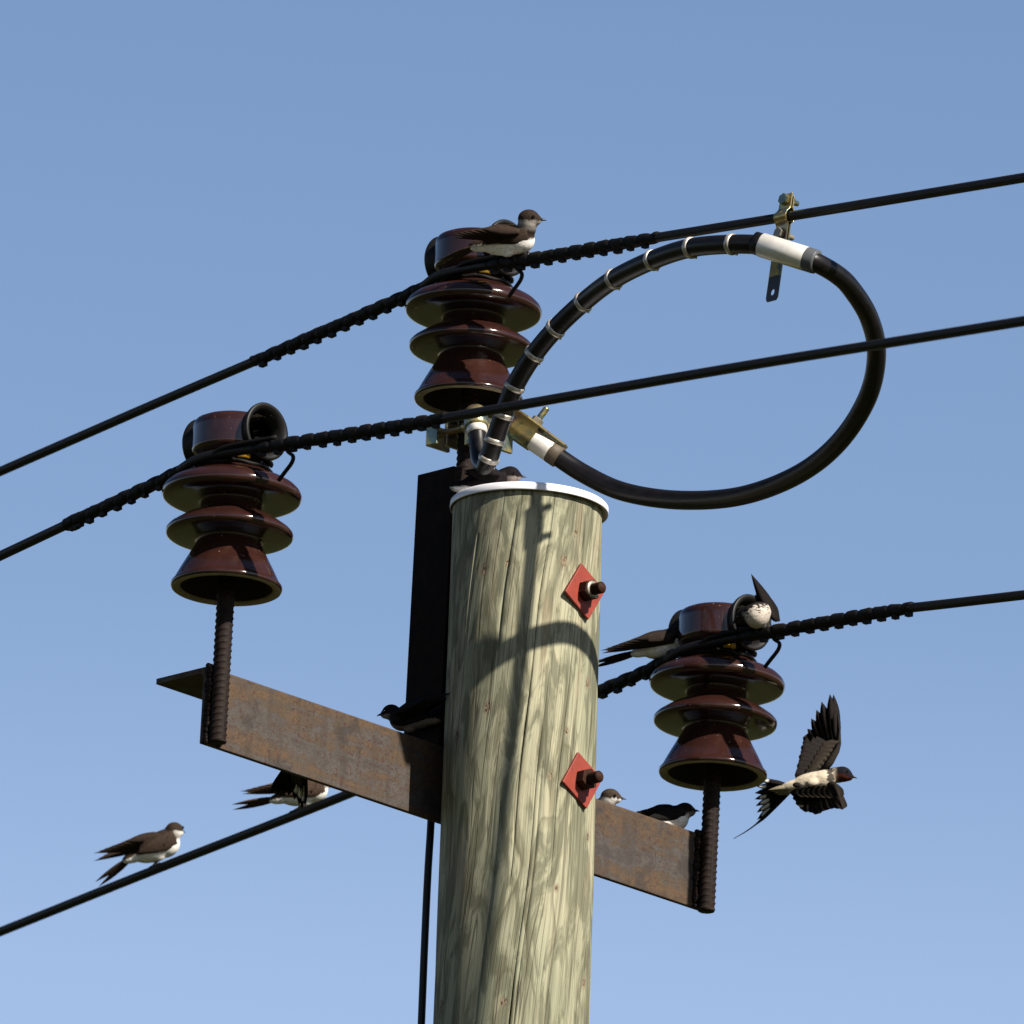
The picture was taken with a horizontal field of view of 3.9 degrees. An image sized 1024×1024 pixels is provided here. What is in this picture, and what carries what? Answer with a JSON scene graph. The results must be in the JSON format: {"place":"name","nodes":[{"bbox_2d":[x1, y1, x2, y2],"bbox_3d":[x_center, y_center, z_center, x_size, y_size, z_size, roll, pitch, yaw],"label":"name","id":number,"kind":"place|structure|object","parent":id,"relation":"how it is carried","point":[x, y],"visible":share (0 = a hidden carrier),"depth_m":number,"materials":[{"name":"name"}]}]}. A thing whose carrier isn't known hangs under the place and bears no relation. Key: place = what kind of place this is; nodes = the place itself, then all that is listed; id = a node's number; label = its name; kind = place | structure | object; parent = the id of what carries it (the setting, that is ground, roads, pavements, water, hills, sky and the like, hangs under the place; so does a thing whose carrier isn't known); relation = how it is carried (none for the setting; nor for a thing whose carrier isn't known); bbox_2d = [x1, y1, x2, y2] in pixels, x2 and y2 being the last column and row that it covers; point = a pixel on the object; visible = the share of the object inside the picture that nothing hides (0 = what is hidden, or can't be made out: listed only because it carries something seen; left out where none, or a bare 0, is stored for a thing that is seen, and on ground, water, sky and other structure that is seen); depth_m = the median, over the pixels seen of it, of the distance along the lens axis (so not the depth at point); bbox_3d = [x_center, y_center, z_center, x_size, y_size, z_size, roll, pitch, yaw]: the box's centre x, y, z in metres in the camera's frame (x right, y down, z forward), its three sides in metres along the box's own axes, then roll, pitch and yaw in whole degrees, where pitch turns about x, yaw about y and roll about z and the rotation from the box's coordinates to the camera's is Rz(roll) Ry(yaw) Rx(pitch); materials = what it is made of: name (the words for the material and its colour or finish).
{"place":"outdoors","nodes":[
{"label":"outdoors","id":0,"kind":"place"},
{"bbox_2d":[270,771,307,807],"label":"swallow","id":1,"kind":"object","parent":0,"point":[294,785],"visible":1,"depth_m":21.79,"materials":[{"name":"black"}]},
{"bbox_2d":[0,0,1023,1023],"label":"sky","id":2,"kind":"structure","parent":0,"point":[191,190],"materials":[{"name":"blue"}]},
{"bbox_2d":[734,694,856,838],"bbox_3d":[0.424,0.380,22.461,0.193,0.214,0.066,-5,-18,21],"label":"swallow","id":3,"kind":"object","parent":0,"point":[813,787],"visible":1,"depth_m":22.46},
{"label":"ground","id":4,"kind":"structure","parent":0,"visible":0},
{"bbox_2d":[433,481,608,1023],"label":"utility pole","id":5,"kind":"object","parent":4,"relation":"on","point":[515,896],"visible":1,"depth_m":21.80,"materials":[{"name":"brown wood"}]},
{"bbox_2d":[156,388,721,913],"bbox_3d":[-0.089,0.134,22.072,0.136,0.723,1.064,-14,-24,43],"label":"steel bracket","id":6,"kind":"object","parent":5,"relation":"attached to","point":[358,756],"visible":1,"depth_m":21.92,"materials":[{"name":"brown metal"}]},
{"bbox_2d":[162,402,301,605],"bbox_3d":[-0.408,-0.016,21.696,0.205,0.273,0.204,-14,-24,43],"label":"pin insulator","id":7,"kind":"object","parent":6,"relation":"attached to","point":[227,523],"visible":1,"depth_m":21.65,"materials":[{"name":"brown ceramic"}]},
{"bbox_2d":[0,316,1023,560],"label":"power line","id":8,"kind":"object","parent":7,"relation":"attached to","point":[260,448],"visible":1,"depth_m":21.41,"materials":[{"name":"black metal"}]},
{"bbox_2d":[377,693,449,732],"bbox_3d":[-0.126,0.298,21.946,0.157,0.046,0.057,-14,-22,42],"label":"swallow","id":9,"kind":"object","parent":6,"relation":"attached to","point":[412,715],"visible":1,"depth_m":21.94,"materials":[{"name":"black"}]},
{"bbox_2d":[418,820,434,1023],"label":"earth cable","id":10,"kind":"object","parent":6,"relation":"hanging from","point":[425,922],"visible":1,"depth_m":21.90,"materials":[{"name":"black metal"}]},
{"bbox_2d":[405,219,541,417],"bbox_3d":[-0.058,-0.292,22.188,0.205,0.273,0.205,-14,-24,43],"label":"pin insulator","id":11,"kind":"object","parent":6,"relation":"attached to","point":[469,336],"visible":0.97,"depth_m":22.13,"materials":[{"name":"brown ceramic"}]},
{"bbox_2d":[0,173,1023,475],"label":"power line","id":12,"kind":"object","parent":11,"relation":"attached to","point":[464,269],"visible":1,"depth_m":22.09,"materials":[{"name":"black metal"}]},
{"bbox_2d":[438,209,545,265],"bbox_3d":[-0.029,-0.407,22.050,0.158,0.078,0.059,2,-17,0],"label":"swallow","id":13,"kind":"object","parent":12,"relation":"on","point":[506,240],"visible":1,"depth_m":22.03,"materials":[{"name":"brown"}]},
{"bbox_2d":[766,192,798,301],"bbox_3d":[0.393,-0.384,21.653,0.045,0.158,0.037,2,-17,0],"label":"strap clamp","id":14,"kind":"object","parent":12,"relation":"attached to","point":[788,202],"visible":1,"depth_m":21.65,"materials":[{"name":"yellow metal"}]},
{"bbox_2d":[598,789,625,804],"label":"swallow","id":15,"kind":"object","parent":6,"relation":"attached to","point":[612,796],"visible":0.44,"depth_m":22.22,"materials":[{"name":"brown"}]},
{"bbox_2d":[426,232,885,509],"bbox_3d":[0.243,-0.184,21.892,0.336,0.294,0.869,13,-20,-34],"label":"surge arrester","id":16,"kind":"object","parent":6,"relation":"attached to","point":[487,440],"visible":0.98,"depth_m":21.89,"materials":[{"name":"black rubber"}]},
{"bbox_2d":[637,803,699,827],"bbox_3d":[0.212,0.464,22.318,0.137,0.064,0.047,2,-17,0],"label":"swallow","id":17,"kind":"object","parent":6,"relation":"attached to","point":[680,815],"visible":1,"depth_m":22.31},
{"bbox_2d":[649,594,784,791],"bbox_3d":[0.307,0.266,22.374,0.204,0.273,0.205,-14,-24,43],"label":"pin insulator","id":18,"kind":"object","parent":6,"relation":"attached to","point":[713,712],"visible":1,"depth_m":22.32,"materials":[{"name":"brown ceramic"}]},
{"bbox_2d":[0,590,1023,936],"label":"power line","id":19,"kind":"object","parent":18,"relation":"attached to","point":[748,636],"visible":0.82,"depth_m":22.35,"materials":[{"name":"black metal"}]},
{"bbox_2d":[95,822,184,885],"bbox_3d":[-0.582,0.534,23.288,0.142,0.104,0.054,2,-17,0],"label":"swallow","id":20,"kind":"object","parent":19,"relation":"on","point":[154,847],"visible":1,"depth_m":23.27,"materials":[{"name":"brown"}]},
{"bbox_2d":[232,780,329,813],"bbox_3d":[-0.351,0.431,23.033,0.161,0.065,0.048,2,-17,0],"label":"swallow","id":21,"kind":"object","parent":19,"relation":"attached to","point":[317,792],"visible":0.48,"depth_m":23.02,"materials":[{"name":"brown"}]},
{"bbox_2d":[599,627,679,666],"bbox_3d":[0.202,0.200,22.412,0.171,0.072,0.056,2,-17,0],"label":"swallow","id":22,"kind":"object","parent":19,"relation":"on","point":[656,644],"visible":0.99,"depth_m":22.40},
{"bbox_2d":[731,574,779,628],"bbox_3d":[0.378,0.141,22.299,0.061,0.087,0.109,-10,-20,35],"label":"swallow","id":23,"kind":"object","parent":19,"relation":"attached to","point":[762,611],"visible":1,"depth_m":22.26,"materials":[{"name":"white"}]},
{"bbox_2d":[427,466,525,494],"bbox_3d":[-0.052,-0.046,22.042,0.146,0.050,0.048,2,-17,0],"label":"swallow","id":24,"kind":"object","parent":5,"relation":"on","point":[495,475],"visible":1,"depth_m":22.03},
{"bbox_2d":[561,752,603,808],"bbox_3d":[0.115,0.389,21.799,0.041,0.081,0.081,-14,-23,43],"label":"through bolt","id":25,"kind":"object","parent":5,"relation":"attached to","point":[582,780],"visible":1,"depth_m":21.80,"materials":[{"name":"red paint"}]},
{"bbox_2d":[564,563,605,619],"bbox_3d":[0.119,0.114,21.875,0.041,0.082,0.082,-14,-23,43],"label":"through bolt","id":26,"kind":"object","parent":5,"relation":"attached to","point":[584,590],"visible":1,"depth_m":21.87,"materials":[{"name":"red paint"}]}
]}

